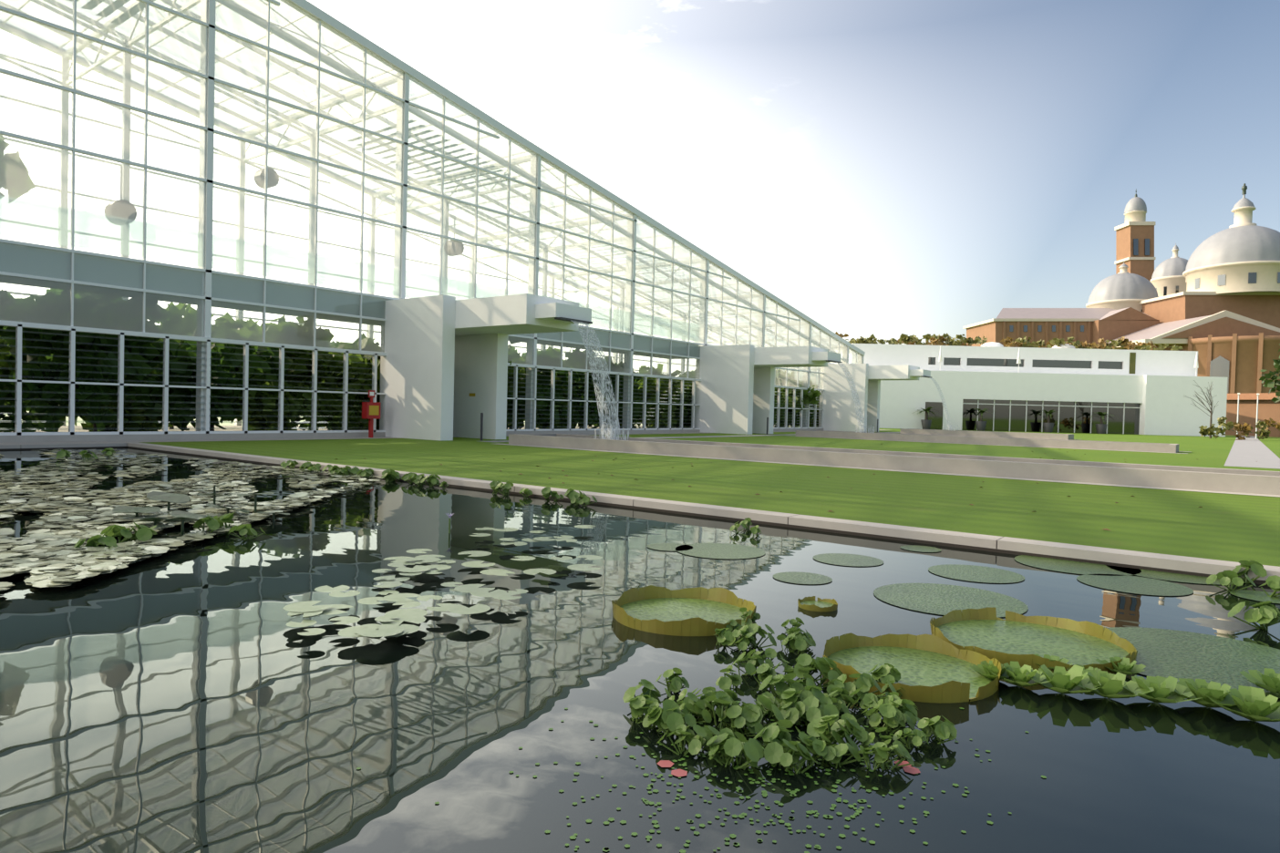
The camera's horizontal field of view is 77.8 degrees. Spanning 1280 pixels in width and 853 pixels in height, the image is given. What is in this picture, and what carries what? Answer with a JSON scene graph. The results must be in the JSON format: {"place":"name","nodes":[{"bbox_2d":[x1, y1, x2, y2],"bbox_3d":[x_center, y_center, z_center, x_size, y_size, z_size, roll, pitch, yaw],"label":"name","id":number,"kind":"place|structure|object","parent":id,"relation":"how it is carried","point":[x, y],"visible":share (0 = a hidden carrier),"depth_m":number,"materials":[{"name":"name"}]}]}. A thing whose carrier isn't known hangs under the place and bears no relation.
{"place":"outdoors","nodes":[
{"label":"outdoors","id":0,"kind":"place"},
{"bbox_2d":[0,447,1279,852],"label":"pond water","id":1,"kind":"structure","parent":0,"point":[195,697],"depth_m":3.65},
{"bbox_2d":[0,448,382,590],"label":"water lily pads","id":2,"kind":"object","parent":1,"relation":"on","point":[45,552],"visible":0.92,"depth_m":9.74,"materials":[{"name":"green plant"}]},
{"bbox_2d":[112,483,289,536],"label":"plants","id":3,"kind":"object","parent":1,"relation":"on","point":[182,517],"visible":0.81,"depth_m":9.07,"materials":[{"name":"green plant"}]},
{"bbox_2d":[282,512,602,639],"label":"water lily pads","id":4,"kind":"object","parent":1,"relation":"on","point":[390,622],"visible":1,"depth_m":5.49,"materials":[{"name":"green plant"}]},
{"bbox_2d":[56,447,1279,774],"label":"water plants","id":5,"kind":"object","parent":1,"relation":"on","point":[791,701],"visible":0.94,"depth_m":3.63,"materials":[{"name":"green plant"}]},
{"bbox_2d":[355,701,1046,852],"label":"duckweed","id":6,"kind":"object","parent":1,"relation":"on","point":[680,773],"visible":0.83,"depth_m":2.89,"materials":[{"name":"green plant"}]},
{"bbox_2d":[611,585,1137,703],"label":"giant water lilies","id":7,"kind":"object","parent":1,"relation":"on","point":[934,667],"visible":0.88,"depth_m":4.88,"materials":[{"name":"green plant"}]},
{"bbox_2d":[647,543,1279,698],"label":"lily pads","id":8,"kind":"object","parent":1,"relation":"on","point":[1178,655],"visible":0.91,"depth_m":6.25,"materials":[{"name":"green plant"}]},
{"bbox_2d":[970,654,1279,722],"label":"pistia rosettes","id":9,"kind":"object","parent":1,"relation":"on","point":[1253,704],"visible":0.95,"depth_m":3.99,"materials":[{"name":"green plant"}]},
{"bbox_2d":[0,0,1279,377],"label":"sky","id":10,"kind":"structure","parent":0,"point":[887,170],"materials":[{"name":"white"}]},
{"bbox_2d":[0,411,1279,567],"bbox_3d":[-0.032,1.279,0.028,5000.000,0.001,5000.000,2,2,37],"label":"lawn","id":11,"kind":"structure","parent":0,"point":[1236,528],"depth_m":14.24,"materials":[{"name":"green plant"}]},
{"bbox_2d":[0,0,865,435],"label":"greenhouse","id":12,"kind":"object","parent":11,"relation":"on","point":[403,184],"depth_m":33.97,"materials":[{"name":"clear glass"}]},
{"bbox_2d":[67,0,681,282],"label":"shade screens","id":13,"kind":"object","parent":12,"relation":"attached to","point":[112,7],"visible":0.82,"depth_m":34.05,"materials":[{"name":"white fabric"}]},
{"bbox_2d":[103,165,699,337],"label":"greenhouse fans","id":14,"kind":"object","parent":12,"relation":"attached to","point":[120,211],"visible":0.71,"depth_m":23.79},
{"bbox_2d":[0,134,821,432],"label":"greenhouse plants","id":15,"kind":"object","parent":12,"relation":"in","point":[44,354],"visible":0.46,"depth_m":27.01,"materials":[{"name":"green plant"}]},
{"bbox_2d":[0,242,823,442],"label":"greenhouse wall band","id":16,"kind":"object","parent":12,"relation":"attached to","point":[29,261],"visible":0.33,"depth_m":25.56,"materials":[{"name":"grey metal"}]},
{"bbox_2d":[379,293,592,440],"bbox_3d":[-5.639,-2.039,28.984,8.350,5.210,3.150,2,2,37],"label":"portal","id":17,"kind":"object","parent":11,"relation":"on","point":[444,369],"visible":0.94,"depth_m":29.02,"materials":[{"name":"white paint"}]},
{"bbox_2d":[0,429,1279,468],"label":"paths","id":18,"kind":"structure","parent":11,"relation":"on","point":[1251,452],"depth_m":29.26,"materials":[{"name":"grey concrete"}]},
{"bbox_2d":[361,390,381,437],"bbox_3d":[-9.860,-0.461,29.086,0.330,1.740,0.560,2,2,37],"label":"station","id":19,"kind":"object","parent":18,"relation":"on","point":[371,410],"visible":0.96,"depth_m":29.01,"materials":[{"name":"red paint"}]},
{"bbox_2d":[1236,392,1259,438],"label":"posts","id":20,"kind":"object","parent":18,"relation":"on","point":[1238,394],"visible":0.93,"depth_m":73.93,"materials":[{"name":"grey metal"}]},
{"bbox_2d":[0,442,1279,585],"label":"pond edge","id":21,"kind":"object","parent":11,"relation":"on","point":[1201,567],"depth_m":9.28,"materials":[{"name":"concrete"}]},
{"bbox_2d":[694,344,842,434],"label":"portal","id":22,"kind":"object","parent":11,"relation":"on","point":[735,387],"visible":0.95,"depth_m":46.40,"materials":[{"name":"white paint"}]},
{"bbox_2d":[335,443,1218,530],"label":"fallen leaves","id":23,"kind":"object","parent":11,"relation":"on","point":[851,489],"visible":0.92,"depth_m":14.43,"materials":[{"name":"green plant"}]},
{"bbox_2d":[818,363,931,432],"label":"portal","id":24,"kind":"object","parent":11,"relation":"on","point":[840,413],"visible":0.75,"depth_m":60.47,"materials":[{"name":"white paint"}]},
{"bbox_2d":[496,433,1279,496],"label":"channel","id":25,"kind":"object","parent":11,"relation":"on","point":[1266,483],"visible":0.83,"depth_m":18.30,"materials":[{"name":"concrete"}]},
{"bbox_2d":[571,320,629,440],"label":"waterfall","id":26,"kind":"object","parent":25,"relation":"on","point":[611,430],"visible":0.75,"depth_m":25.95,"materials":[{"name":"white liquid"}]},
{"bbox_2d":[916,406,935,429],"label":"potted palm","id":27,"kind":"object","parent":11,"relation":"on","point":[926,423],"visible":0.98,"depth_m":79.45,"materials":[{"name":"grey ceramic"}]},
{"bbox_2d":[969,408,996,431],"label":"potted palm","id":28,"kind":"object","parent":11,"relation":"on","point":[981,424],"visible":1,"depth_m":79.34,"materials":[{"name":"grey"}]},
{"bbox_2d":[786,430,1187,454],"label":"wall","id":29,"kind":"structure","parent":11,"relation":"on","point":[1158,448],"depth_m":37.95,"materials":[{"name":"concrete"}]},
{"bbox_2d":[837,362,874,433],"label":"waterfall","id":30,"kind":"object","parent":29,"relation":"on","point":[856,406],"visible":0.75,"depth_m":43.44,"materials":[{"name":"white liquid"}]},
{"bbox_2d":[900,428,1073,440],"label":"wall","id":31,"kind":"structure","parent":11,"relation":"on","point":[1045,436],"depth_m":54.75,"materials":[{"name":"concrete"}]},
{"bbox_2d":[929,377,958,431],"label":"waterfall","id":32,"kind":"object","parent":31,"relation":"on","point":[941,394],"visible":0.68,"depth_m":57.77,"materials":[{"name":"white liquid"}]},
{"bbox_2d":[781,341,1227,436],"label":"visitor building","id":33,"kind":"structure","parent":11,"relation":"on","point":[1142,392],"depth_m":80.73,"materials":[{"name":"white paint"}]},
{"bbox_2d":[835,331,1183,350],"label":"rooftop plants","id":34,"kind":"object","parent":33,"relation":"on","point":[963,341],"visible":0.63,"depth_m":84.99,"materials":[{"name":"green plant"}]},
{"bbox_2d":[938,348,1198,376],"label":"terrace parasols","id":35,"kind":"object","parent":33,"relation":"on","point":[1018,362],"visible":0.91,"depth_m":81.50,"materials":[{"name":"white fabric"}]},
{"bbox_2d":[1034,409,1064,433],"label":"potted palm","id":36,"kind":"object","parent":11,"relation":"on","point":[1048,426],"visible":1,"depth_m":79.19,"materials":[{"name":"grey"}]},
{"bbox_2d":[1085,411,1117,433],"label":"potted palm","id":37,"kind":"object","parent":11,"relation":"on","point":[1101,428],"visible":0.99,"depth_m":79.06,"materials":[{"name":"grey"}]},
{"bbox_2d":[963,183,1279,393],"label":"basilica","id":38,"kind":"structure","parent":11,"relation":"on","point":[1213,300],"depth_m":233.41,"materials":[{"name":"brick"}]},
{"bbox_2d":[1185,380,1218,438],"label":"bare tree","id":39,"kind":"object","parent":11,"relation":"on","point":[1212,410],"visible":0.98,"depth_m":69.95,"materials":[{"name":"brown plant"}]},
{"bbox_2d":[1198,416,1279,440],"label":"hedges","id":40,"kind":"object","parent":11,"relation":"on","point":[1262,433],"visible":1,"depth_m":65.95,"materials":[{"name":"green plant"}]},
{"bbox_2d":[1225,392,1279,437],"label":"garden wall","id":41,"kind":"structure","parent":11,"relation":"on","point":[1268,407],"depth_m":88.65,"materials":[{"name":"brick"}]},
{"bbox_2d":[1259,349,1279,402],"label":"tree","id":42,"kind":"object","parent":11,"relation":"on","point":[1268,383],"visible":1,"depth_m":78.76,"materials":[{"name":"green plant"}]}
]}

